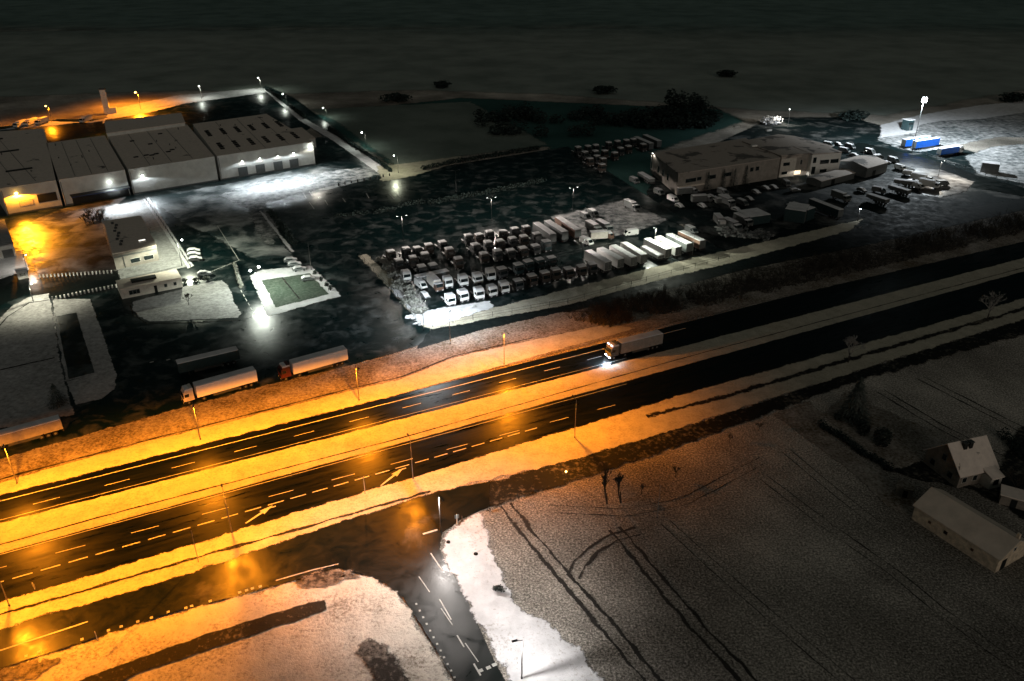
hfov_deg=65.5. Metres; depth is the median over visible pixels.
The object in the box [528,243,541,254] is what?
truck tractor
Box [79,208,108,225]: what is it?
undergrowth
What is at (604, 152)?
truck tractor
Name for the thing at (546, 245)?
truck tractor
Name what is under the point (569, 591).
wheel track
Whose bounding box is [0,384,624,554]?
road marking
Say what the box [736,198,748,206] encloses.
van
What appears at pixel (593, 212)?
van
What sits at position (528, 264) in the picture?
truck tractor
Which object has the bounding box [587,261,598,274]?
truck tractor
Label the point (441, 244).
truck tractor
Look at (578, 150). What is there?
truck tractor
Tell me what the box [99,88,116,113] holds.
silo tower
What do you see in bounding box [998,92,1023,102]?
thicket
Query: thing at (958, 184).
floor snow
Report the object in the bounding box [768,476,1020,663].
wheel track
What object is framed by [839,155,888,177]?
shed
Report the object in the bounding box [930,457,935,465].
window
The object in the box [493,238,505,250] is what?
truck tractor
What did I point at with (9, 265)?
building
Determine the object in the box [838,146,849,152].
van
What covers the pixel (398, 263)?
truck tractor
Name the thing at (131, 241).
office building
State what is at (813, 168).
window
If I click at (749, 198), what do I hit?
parked car
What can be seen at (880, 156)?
van
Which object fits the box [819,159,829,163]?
window
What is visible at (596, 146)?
truck tractor
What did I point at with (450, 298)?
truck tractor
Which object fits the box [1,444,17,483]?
street lamp
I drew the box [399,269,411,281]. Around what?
truck tractor
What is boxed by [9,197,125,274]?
orange yard
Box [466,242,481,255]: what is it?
truck tractor
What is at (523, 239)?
truck tractor
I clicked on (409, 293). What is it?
shrub
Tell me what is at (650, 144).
box trailer
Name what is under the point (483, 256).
truck tractor
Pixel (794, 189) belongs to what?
parked car
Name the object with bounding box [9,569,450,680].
snow
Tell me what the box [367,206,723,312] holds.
truck compound
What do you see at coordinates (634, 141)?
truck tractor
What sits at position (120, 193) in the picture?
door
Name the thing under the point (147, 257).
window
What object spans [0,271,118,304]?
entrance road
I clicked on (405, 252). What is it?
truck tractor
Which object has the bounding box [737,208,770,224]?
shipping container
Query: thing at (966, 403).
wheel track
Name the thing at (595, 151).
truck tractor
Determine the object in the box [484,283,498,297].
truck tractor
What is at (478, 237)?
truck tractor
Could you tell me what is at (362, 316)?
yard
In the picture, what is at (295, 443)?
road marking
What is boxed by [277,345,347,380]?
semi truck
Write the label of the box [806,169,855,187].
shed
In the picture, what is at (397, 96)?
thicket
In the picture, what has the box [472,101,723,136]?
woods
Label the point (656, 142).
box trailer
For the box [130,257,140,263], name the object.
window
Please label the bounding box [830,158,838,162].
window
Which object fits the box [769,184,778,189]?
parked car
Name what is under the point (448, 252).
truck tractor
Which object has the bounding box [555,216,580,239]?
box trailer
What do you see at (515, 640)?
street lamp
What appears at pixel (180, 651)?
ditch
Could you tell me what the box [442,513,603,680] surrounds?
junction snow
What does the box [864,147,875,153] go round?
van
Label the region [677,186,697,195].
box truck
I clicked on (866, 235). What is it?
service road
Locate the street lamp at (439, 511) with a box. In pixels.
[438,495,443,530]
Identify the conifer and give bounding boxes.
[45,383,67,409]
[702,172,712,191]
[721,169,726,187]
[729,168,739,187]
[741,165,750,184]
[834,377,871,424]
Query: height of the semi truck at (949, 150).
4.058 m
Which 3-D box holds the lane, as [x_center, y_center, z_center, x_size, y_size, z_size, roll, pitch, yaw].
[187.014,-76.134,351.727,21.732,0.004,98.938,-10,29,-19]
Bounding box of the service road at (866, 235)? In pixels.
[417,198,1023,348]
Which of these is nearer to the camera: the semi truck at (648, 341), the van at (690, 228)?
the semi truck at (648, 341)
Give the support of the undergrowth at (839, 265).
on the ground at (842, 605)
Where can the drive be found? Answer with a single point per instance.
(56, 133)
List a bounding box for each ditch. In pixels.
[0,338,530,479]
[0,491,430,614]
[80,600,326,680]
[646,307,1023,417]
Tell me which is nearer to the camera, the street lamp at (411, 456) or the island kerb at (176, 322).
the street lamp at (411, 456)
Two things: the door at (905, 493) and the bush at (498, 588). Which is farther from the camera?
the door at (905, 493)
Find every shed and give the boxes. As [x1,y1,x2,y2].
[0,219,15,258]
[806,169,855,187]
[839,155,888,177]
[999,484,1023,510]
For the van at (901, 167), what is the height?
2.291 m
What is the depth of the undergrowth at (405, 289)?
231.61 m
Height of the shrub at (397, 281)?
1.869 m
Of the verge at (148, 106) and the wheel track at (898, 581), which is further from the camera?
the verge at (148, 106)
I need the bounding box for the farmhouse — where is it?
[923,435,1004,488]
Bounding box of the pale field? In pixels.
[0,27,1023,116]
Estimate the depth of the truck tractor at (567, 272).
240.16 m
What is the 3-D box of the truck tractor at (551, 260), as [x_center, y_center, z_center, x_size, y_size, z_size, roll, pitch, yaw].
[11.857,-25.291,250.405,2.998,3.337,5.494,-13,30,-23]
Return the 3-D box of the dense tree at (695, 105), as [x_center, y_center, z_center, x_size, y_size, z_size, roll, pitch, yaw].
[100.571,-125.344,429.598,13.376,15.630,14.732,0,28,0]
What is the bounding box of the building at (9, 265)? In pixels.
[0,250,28,278]
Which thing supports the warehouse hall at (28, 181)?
on the ground at (842, 605)
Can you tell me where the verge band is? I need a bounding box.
[0,325,634,494]
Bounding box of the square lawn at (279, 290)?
[262,273,327,306]
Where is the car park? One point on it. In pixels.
(302, 218)
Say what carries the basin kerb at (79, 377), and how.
on the basin paving
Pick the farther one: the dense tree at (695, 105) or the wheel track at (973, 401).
the dense tree at (695, 105)
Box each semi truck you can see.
[180,366,257,404]
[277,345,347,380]
[605,329,662,359]
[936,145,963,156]
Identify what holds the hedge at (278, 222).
on the ground at (842, 605)
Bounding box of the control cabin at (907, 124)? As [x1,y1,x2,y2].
[901,118,914,130]
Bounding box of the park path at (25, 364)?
[0,357,54,369]
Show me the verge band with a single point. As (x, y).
(459, 366)
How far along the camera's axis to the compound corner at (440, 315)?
220.20 m
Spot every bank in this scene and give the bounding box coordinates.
[53,299,116,404]
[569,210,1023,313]
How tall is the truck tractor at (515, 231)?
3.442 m
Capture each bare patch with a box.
[0,657,60,680]
[295,568,359,587]
[356,638,408,680]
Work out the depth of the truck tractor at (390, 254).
251.46 m
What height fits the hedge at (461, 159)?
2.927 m
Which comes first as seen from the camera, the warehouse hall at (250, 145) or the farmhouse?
the farmhouse
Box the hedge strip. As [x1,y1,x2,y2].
[260,211,293,251]
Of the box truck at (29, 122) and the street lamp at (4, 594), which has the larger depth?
the box truck at (29, 122)
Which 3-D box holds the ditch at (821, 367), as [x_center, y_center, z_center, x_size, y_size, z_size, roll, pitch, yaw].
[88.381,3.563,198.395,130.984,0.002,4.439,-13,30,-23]
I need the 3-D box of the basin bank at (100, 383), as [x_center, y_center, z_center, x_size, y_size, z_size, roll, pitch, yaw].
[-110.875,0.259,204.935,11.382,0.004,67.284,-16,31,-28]
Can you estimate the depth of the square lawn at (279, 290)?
234.14 m
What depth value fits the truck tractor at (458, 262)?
246.30 m
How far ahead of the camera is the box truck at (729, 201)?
303.11 m
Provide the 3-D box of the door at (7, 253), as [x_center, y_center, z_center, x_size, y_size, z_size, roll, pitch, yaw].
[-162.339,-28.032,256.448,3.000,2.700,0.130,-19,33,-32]
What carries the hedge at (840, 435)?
on the ground at (842, 605)
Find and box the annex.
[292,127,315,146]
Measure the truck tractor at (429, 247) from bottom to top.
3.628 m
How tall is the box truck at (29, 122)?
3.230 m
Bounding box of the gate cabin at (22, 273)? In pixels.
[14,267,28,279]
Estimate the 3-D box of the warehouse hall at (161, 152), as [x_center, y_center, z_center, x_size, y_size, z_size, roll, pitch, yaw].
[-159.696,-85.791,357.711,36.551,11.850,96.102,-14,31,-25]
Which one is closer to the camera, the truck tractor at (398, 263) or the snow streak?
the truck tractor at (398, 263)
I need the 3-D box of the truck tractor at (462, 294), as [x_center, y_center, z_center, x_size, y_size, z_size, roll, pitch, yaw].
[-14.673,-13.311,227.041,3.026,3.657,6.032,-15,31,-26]
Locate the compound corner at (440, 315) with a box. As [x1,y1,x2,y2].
[389,287,492,325]
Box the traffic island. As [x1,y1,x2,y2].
[132,280,240,320]
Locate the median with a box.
[0,258,1023,552]
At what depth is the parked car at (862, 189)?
319.88 m
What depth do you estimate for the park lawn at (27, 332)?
193.76 m
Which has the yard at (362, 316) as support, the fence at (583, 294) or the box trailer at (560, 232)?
the fence at (583, 294)
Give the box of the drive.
[43,121,105,142]
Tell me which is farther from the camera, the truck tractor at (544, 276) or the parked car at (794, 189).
the parked car at (794, 189)
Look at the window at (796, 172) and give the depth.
340.70 m
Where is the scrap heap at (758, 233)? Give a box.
[714,226,774,240]
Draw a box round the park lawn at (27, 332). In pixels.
[0,293,74,427]
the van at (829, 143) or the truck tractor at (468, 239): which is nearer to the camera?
the truck tractor at (468, 239)
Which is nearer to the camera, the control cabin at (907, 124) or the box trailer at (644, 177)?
the box trailer at (644, 177)
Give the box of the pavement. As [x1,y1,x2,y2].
[143,197,193,267]
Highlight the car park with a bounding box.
[268,156,576,243]
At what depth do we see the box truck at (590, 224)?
277.11 m
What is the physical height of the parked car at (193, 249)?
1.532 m
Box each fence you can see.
[144,196,190,266]
[338,173,389,185]
[360,254,420,323]
[432,255,729,326]
[479,242,616,270]
[918,151,1019,184]
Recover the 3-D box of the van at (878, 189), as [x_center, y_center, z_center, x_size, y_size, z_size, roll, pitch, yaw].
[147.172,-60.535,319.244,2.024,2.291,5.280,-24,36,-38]
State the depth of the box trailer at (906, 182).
326.40 m
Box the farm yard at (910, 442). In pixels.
[823,390,943,468]
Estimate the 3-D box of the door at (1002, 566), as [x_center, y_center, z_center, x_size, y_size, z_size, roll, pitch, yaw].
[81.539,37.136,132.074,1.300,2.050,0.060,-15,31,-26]
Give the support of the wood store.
on the ground at (842, 605)
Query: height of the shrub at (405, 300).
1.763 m
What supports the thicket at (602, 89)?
on the pale field
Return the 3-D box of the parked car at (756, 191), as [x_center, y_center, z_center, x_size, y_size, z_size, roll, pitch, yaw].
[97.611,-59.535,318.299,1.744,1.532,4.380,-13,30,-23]
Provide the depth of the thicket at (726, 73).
562.88 m
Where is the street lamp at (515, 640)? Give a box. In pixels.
[512,639,522,678]
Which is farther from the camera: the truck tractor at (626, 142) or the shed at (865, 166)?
the truck tractor at (626, 142)
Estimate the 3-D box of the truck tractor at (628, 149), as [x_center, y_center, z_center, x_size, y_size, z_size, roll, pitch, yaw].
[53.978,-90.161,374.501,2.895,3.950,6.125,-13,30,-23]
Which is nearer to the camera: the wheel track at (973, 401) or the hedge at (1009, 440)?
the hedge at (1009, 440)
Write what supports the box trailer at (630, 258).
on the truck compound at (474, 264)
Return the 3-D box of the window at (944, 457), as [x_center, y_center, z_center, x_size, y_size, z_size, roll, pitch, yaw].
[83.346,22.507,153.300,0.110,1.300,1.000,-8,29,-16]
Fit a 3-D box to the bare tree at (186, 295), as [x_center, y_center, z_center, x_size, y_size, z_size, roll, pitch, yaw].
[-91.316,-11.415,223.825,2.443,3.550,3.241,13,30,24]
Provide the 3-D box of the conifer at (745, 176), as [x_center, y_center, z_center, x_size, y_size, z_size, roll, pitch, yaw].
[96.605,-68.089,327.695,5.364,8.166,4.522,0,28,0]
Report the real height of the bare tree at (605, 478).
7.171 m
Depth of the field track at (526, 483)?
167.79 m
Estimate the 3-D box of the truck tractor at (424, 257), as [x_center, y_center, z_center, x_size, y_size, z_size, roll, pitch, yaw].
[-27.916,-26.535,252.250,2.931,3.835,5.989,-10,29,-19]
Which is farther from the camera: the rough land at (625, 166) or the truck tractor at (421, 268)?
the rough land at (625, 166)
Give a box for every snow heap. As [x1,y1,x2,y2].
[405,314,418,318]
[413,321,429,324]
[451,309,462,312]
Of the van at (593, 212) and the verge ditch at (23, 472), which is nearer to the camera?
the verge ditch at (23, 472)
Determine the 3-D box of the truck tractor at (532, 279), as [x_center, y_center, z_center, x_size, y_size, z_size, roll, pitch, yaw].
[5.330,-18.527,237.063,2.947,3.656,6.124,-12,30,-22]
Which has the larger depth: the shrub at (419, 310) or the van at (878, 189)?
the van at (878, 189)
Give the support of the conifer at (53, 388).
on the ground at (842, 605)
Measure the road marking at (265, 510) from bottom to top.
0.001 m
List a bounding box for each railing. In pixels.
[38,270,111,277]
[51,284,116,299]
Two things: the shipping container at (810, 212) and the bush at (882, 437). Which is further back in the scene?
the shipping container at (810, 212)
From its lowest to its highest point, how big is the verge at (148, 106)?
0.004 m
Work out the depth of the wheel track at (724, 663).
124.22 m
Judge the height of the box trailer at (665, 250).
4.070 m
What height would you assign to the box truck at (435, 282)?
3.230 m
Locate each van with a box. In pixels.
[414,278,427,289]
[579,235,593,245]
[580,211,591,219]
[587,208,598,217]
[622,228,638,236]
[629,176,639,183]
[653,187,664,195]
[667,194,678,202]
[684,224,697,233]
[714,197,721,203]
[716,187,728,194]
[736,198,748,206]
[782,179,790,186]
[823,141,834,146]
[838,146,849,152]
[844,142,855,148]
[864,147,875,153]
[871,185,885,193]
[872,154,883,158]
[887,156,899,162]
[894,163,906,170]
[902,169,913,175]
[911,182,924,189]
[936,179,949,185]
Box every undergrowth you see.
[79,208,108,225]
[380,254,428,312]
[565,283,684,327]
[673,209,1023,305]
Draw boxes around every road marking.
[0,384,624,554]
[0,621,87,650]
[1,328,684,500]
[1,358,624,519]
[246,505,272,522]
[276,563,338,580]
[381,468,402,485]
[439,599,451,619]
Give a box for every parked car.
[186,247,200,252]
[187,251,200,256]
[188,255,202,261]
[196,270,211,276]
[283,256,297,262]
[287,260,301,266]
[292,265,306,271]
[300,275,315,281]
[419,290,430,298]
[674,202,684,207]
[697,202,706,208]
[731,206,740,210]
[744,196,754,201]
[751,189,760,194]
[760,185,770,190]
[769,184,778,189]
[789,187,800,191]
[856,187,867,191]
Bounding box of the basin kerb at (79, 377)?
[64,373,94,380]
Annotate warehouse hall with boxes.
[0,128,62,215]
[47,135,129,205]
[104,113,218,194]
[193,114,314,179]
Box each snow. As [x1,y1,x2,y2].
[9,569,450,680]
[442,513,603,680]
[551,200,666,239]
[880,101,1023,137]
[908,168,974,196]
[964,144,1023,182]
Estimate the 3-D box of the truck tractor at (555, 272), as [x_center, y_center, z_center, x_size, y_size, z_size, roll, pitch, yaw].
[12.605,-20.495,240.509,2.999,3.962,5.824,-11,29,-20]
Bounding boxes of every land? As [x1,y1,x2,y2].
[0,0,1023,45]
[316,97,744,195]
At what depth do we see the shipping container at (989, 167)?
344.36 m
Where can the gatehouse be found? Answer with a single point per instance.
(148, 284)
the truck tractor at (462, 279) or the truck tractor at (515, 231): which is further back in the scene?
the truck tractor at (515, 231)
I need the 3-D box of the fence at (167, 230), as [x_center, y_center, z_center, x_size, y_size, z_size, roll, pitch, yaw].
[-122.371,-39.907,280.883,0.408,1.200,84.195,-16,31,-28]
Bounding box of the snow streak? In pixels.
[216,164,388,243]
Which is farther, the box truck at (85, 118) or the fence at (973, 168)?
the box truck at (85, 118)
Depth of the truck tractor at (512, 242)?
262.88 m
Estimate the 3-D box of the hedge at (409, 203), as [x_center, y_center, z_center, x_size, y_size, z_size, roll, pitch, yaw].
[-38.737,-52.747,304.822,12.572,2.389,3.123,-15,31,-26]
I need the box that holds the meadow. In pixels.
[312,102,546,164]
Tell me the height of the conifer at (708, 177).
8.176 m
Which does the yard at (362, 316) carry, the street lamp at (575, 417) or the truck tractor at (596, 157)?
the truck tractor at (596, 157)
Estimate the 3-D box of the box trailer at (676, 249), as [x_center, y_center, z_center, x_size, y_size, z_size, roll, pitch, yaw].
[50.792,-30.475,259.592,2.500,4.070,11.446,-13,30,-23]
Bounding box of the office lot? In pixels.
[101,199,186,279]
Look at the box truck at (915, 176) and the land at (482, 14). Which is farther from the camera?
the land at (482, 14)
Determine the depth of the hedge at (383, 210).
296.85 m
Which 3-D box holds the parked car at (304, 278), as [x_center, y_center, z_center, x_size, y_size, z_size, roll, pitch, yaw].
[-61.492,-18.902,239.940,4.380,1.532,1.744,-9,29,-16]
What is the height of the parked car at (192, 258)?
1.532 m
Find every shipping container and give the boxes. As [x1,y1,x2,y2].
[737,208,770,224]
[783,202,809,223]
[785,201,815,221]
[980,161,999,173]
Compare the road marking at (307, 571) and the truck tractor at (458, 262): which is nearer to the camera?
the road marking at (307, 571)
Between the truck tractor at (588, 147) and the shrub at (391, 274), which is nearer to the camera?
the shrub at (391, 274)
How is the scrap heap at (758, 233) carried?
on the works ground at (915, 203)
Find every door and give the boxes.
[2,249,13,257]
[72,189,129,204]
[238,166,248,176]
[255,164,265,173]
[273,161,282,170]
[289,158,298,168]
[902,491,907,497]
[999,558,1007,569]
[1009,499,1017,507]
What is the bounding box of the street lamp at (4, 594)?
[0,582,9,605]
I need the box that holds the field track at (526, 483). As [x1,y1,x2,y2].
[487,319,1023,507]
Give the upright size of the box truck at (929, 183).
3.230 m
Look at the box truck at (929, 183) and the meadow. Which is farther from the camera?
the meadow
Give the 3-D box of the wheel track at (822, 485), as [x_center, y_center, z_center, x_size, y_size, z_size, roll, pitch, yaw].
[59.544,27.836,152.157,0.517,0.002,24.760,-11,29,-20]
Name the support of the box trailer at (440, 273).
on the truck compound at (474, 264)
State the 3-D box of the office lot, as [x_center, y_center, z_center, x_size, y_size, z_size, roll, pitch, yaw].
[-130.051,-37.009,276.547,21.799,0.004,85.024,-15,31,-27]
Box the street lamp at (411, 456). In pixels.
[407,433,413,478]
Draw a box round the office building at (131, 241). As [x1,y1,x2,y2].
[103,215,158,269]
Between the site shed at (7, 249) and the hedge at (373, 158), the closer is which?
the site shed at (7, 249)
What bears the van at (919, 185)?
on the floor snow at (958, 184)
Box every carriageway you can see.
[0,241,1023,522]
[0,272,1023,601]
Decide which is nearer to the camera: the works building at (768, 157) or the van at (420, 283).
the van at (420, 283)
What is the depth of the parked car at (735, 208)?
298.16 m
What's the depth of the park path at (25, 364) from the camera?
194.16 m
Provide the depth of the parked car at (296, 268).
246.03 m
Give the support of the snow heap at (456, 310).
on the truck compound at (474, 264)
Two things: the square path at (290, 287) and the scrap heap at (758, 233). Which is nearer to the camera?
the square path at (290, 287)
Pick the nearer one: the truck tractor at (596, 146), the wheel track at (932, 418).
the wheel track at (932, 418)
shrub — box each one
[374,256,386,262]
[382,263,392,270]
[387,271,399,277]
[390,283,403,289]
[391,279,408,283]
[397,284,413,291]
[399,297,412,303]
[404,290,415,297]
[408,297,422,305]
[409,306,427,313]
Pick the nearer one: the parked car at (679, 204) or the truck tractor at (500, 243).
the truck tractor at (500, 243)
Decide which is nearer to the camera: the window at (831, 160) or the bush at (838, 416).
the bush at (838, 416)
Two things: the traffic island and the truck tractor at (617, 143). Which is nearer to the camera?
the traffic island
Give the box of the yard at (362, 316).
[0,86,689,458]
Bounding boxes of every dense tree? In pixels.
[663,88,691,118]
[688,92,709,115]
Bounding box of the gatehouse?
[115,269,182,298]
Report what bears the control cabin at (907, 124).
on the ground at (842, 605)
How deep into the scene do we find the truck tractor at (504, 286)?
230.06 m
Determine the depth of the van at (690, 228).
276.62 m
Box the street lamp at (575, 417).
[572,395,576,437]
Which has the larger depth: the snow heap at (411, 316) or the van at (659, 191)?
the van at (659, 191)
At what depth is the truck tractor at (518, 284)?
232.50 m
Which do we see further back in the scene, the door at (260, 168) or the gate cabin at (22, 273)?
the door at (260, 168)
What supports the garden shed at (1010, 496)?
on the ground at (842, 605)
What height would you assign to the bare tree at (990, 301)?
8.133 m
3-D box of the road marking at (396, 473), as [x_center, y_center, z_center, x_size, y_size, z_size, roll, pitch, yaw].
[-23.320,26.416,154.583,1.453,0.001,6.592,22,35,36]
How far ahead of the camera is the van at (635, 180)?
330.33 m
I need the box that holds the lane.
[854,143,1023,196]
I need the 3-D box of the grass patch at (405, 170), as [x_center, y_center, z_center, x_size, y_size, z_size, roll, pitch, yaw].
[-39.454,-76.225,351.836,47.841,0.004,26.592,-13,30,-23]
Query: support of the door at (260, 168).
in the warehouse hall at (250, 145)
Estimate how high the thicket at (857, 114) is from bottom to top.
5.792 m
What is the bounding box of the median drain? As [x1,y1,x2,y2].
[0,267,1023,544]
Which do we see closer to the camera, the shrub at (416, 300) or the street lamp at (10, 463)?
the street lamp at (10, 463)
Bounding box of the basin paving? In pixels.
[57,313,93,380]
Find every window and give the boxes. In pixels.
[19,199,33,206]
[37,192,57,202]
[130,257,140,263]
[143,254,153,260]
[685,177,695,182]
[793,170,800,174]
[810,166,815,174]
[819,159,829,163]
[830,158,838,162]
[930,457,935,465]
[942,453,947,460]
[947,470,952,478]
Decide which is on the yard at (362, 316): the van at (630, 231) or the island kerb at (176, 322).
the island kerb at (176, 322)
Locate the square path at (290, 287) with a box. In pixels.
[282,277,299,298]
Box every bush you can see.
[491,584,506,592]
[760,115,782,124]
[833,412,846,420]
[855,417,871,435]
[873,426,892,446]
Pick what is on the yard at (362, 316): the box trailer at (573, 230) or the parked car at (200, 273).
the parked car at (200, 273)
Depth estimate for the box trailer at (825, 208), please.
292.96 m
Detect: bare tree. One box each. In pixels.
[182,294,192,304]
[601,468,611,503]
[613,471,623,503]
[844,335,864,362]
[979,292,1006,319]
[1004,468,1023,487]
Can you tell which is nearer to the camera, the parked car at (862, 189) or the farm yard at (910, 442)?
the farm yard at (910, 442)
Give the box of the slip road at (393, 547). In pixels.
[0,482,504,680]
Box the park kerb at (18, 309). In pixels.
[0,300,46,324]
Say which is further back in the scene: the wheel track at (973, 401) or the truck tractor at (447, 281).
the truck tractor at (447, 281)
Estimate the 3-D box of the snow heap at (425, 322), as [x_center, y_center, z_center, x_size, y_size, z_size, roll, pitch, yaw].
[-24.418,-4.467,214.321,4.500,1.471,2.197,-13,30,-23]
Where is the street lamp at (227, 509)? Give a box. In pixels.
[220,484,232,532]
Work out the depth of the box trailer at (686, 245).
259.05 m
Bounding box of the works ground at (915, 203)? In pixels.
[647,117,1023,250]
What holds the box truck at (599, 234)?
on the truck compound at (474, 264)
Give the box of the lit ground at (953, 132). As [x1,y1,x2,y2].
[877,113,1023,151]
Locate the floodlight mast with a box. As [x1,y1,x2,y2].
[911,97,927,152]
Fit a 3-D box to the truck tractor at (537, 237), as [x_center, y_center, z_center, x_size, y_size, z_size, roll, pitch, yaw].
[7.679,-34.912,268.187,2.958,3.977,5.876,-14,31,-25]
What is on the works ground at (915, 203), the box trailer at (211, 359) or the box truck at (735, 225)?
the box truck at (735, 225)
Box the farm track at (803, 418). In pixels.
[774,401,916,519]
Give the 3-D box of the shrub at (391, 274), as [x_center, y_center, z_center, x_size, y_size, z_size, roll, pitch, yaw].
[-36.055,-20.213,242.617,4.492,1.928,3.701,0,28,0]
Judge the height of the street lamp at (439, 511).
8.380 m
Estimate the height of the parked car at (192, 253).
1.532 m
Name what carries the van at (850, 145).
on the works ground at (915, 203)
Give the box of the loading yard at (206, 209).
[147,166,380,259]
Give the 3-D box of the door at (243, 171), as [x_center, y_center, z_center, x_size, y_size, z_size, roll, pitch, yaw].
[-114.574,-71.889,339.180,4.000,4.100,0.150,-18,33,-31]
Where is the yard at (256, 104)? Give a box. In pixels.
[0,93,310,140]
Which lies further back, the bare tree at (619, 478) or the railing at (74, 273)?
the railing at (74, 273)
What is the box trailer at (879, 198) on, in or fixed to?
on the works ground at (915, 203)
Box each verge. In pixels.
[0,234,1023,494]
[0,298,1023,629]
[1,88,265,129]
[250,266,340,315]
[263,89,380,172]
[359,219,862,328]
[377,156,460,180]
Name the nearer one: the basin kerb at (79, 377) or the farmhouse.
the farmhouse
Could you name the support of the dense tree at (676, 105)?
on the rough land at (625, 166)
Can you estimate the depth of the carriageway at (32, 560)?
161.09 m
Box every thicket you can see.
[378,92,412,101]
[433,80,451,88]
[592,85,617,93]
[716,69,737,76]
[837,109,869,120]
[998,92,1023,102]
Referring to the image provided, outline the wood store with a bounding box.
[895,479,914,498]
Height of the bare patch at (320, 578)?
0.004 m
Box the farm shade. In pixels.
[882,426,1023,518]
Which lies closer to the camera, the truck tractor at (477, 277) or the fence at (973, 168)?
the truck tractor at (477, 277)
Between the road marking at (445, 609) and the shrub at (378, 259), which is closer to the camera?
the road marking at (445, 609)
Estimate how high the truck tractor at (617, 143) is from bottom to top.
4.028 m
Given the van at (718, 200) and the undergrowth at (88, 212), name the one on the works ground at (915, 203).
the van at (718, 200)
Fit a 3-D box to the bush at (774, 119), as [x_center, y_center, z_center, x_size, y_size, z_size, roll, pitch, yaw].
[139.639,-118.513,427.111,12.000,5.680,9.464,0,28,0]
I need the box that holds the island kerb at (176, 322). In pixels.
[130,305,240,323]
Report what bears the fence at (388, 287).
on the truck compound at (474, 264)
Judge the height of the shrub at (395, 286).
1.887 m
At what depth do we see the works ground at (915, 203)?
315.16 m
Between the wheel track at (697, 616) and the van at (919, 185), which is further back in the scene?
the van at (919, 185)
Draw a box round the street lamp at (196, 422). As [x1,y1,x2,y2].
[192,402,200,439]
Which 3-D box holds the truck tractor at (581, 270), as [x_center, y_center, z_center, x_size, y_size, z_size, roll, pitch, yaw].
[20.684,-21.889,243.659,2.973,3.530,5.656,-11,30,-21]
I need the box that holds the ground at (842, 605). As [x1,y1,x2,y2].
[0,17,1023,680]
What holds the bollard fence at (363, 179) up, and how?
on the loading yard at (206, 209)
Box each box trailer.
[0,414,63,447]
[175,346,240,373]
[414,268,449,283]
[533,222,555,243]
[544,220,567,241]
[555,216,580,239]
[584,249,611,272]
[597,247,623,269]
[609,244,636,267]
[620,241,647,264]
[634,136,653,150]
[637,172,654,183]
[640,245,663,260]
[642,134,661,148]
[643,237,671,259]
[654,235,681,257]
[666,233,692,253]
[678,230,705,250]
[808,198,843,218]
[866,193,889,204]
[888,184,911,195]
[893,178,917,186]
[901,135,930,148]
[911,137,939,149]
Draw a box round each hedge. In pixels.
[232,261,243,287]
[265,87,305,118]
[266,209,297,244]
[327,126,391,171]
[333,210,369,217]
[372,206,396,213]
[396,199,426,207]
[420,145,539,169]
[427,177,546,203]
[817,419,893,470]
[996,427,1023,458]
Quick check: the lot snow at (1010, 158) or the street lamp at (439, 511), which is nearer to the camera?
the street lamp at (439, 511)
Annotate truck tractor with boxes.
[383,249,396,260]
[392,257,404,269]
[398,246,411,259]
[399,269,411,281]
[406,255,418,268]
[411,245,421,256]
[414,263,427,273]
[418,251,430,264]
[422,242,434,254]
[427,262,439,271]
[434,239,448,251]
[441,275,453,288]
[441,292,456,306]
[442,246,454,259]
[450,255,464,269]
[454,273,469,286]
[454,288,469,302]
[461,233,473,246]
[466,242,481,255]
[468,271,483,284]
[470,285,485,300]
[473,232,484,243]
[476,251,489,263]
[480,239,493,251]
[482,267,496,281]
[484,229,494,241]
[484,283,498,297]
[489,248,503,261]
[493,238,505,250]
[495,229,507,239]
[496,265,508,279]
[496,279,510,293]
[503,248,516,259]
[505,236,518,247]
[508,226,520,236]
[508,261,524,275]
[509,277,524,290]
[515,245,528,257]
[518,234,529,245]
[520,224,531,235]
[522,258,534,272]
[522,272,538,286]
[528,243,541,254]
[529,231,542,243]
[534,256,545,269]
[537,269,551,284]
[540,238,552,252]
[545,255,557,267]
[550,266,560,281]
[561,266,574,278]
[571,145,581,154]
[574,263,586,276]
[578,150,589,159]
[582,144,591,153]
[583,157,594,166]
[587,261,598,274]
[589,149,599,156]
[592,143,599,151]
[593,154,600,163]
[595,163,606,172]
[596,157,607,165]
[600,149,608,157]
[602,141,611,149]
[608,151,618,160]
[612,140,621,148]
[617,146,624,155]
[621,139,630,147]
[624,145,632,153]
[630,138,637,146]
[635,143,647,151]
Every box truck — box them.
[12,119,25,127]
[23,117,36,125]
[34,116,48,124]
[78,114,92,122]
[426,272,444,291]
[585,219,602,229]
[589,229,613,240]
[595,218,612,230]
[623,198,640,211]
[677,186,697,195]
[690,193,712,203]
[713,213,725,225]
[717,193,736,207]
[724,217,742,231]
[733,212,753,226]
[830,189,851,202]
[910,172,932,179]
[918,177,940,189]
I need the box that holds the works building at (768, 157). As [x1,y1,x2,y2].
[651,125,841,194]
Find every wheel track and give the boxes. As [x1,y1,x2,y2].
[500,506,645,680]
[509,503,663,680]
[552,463,764,515]
[555,457,759,508]
[566,526,635,575]
[578,534,640,578]
[608,530,740,680]
[617,526,757,680]
[661,524,838,680]
[670,520,855,680]
[760,479,1023,677]
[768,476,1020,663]
[784,453,871,524]
[791,450,879,521]
[877,392,996,458]
[885,390,1002,455]
[917,378,1018,430]
[923,376,1022,426]
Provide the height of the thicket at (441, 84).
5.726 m
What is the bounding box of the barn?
[912,487,1023,572]
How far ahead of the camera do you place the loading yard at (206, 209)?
297.39 m
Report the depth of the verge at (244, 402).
189.77 m

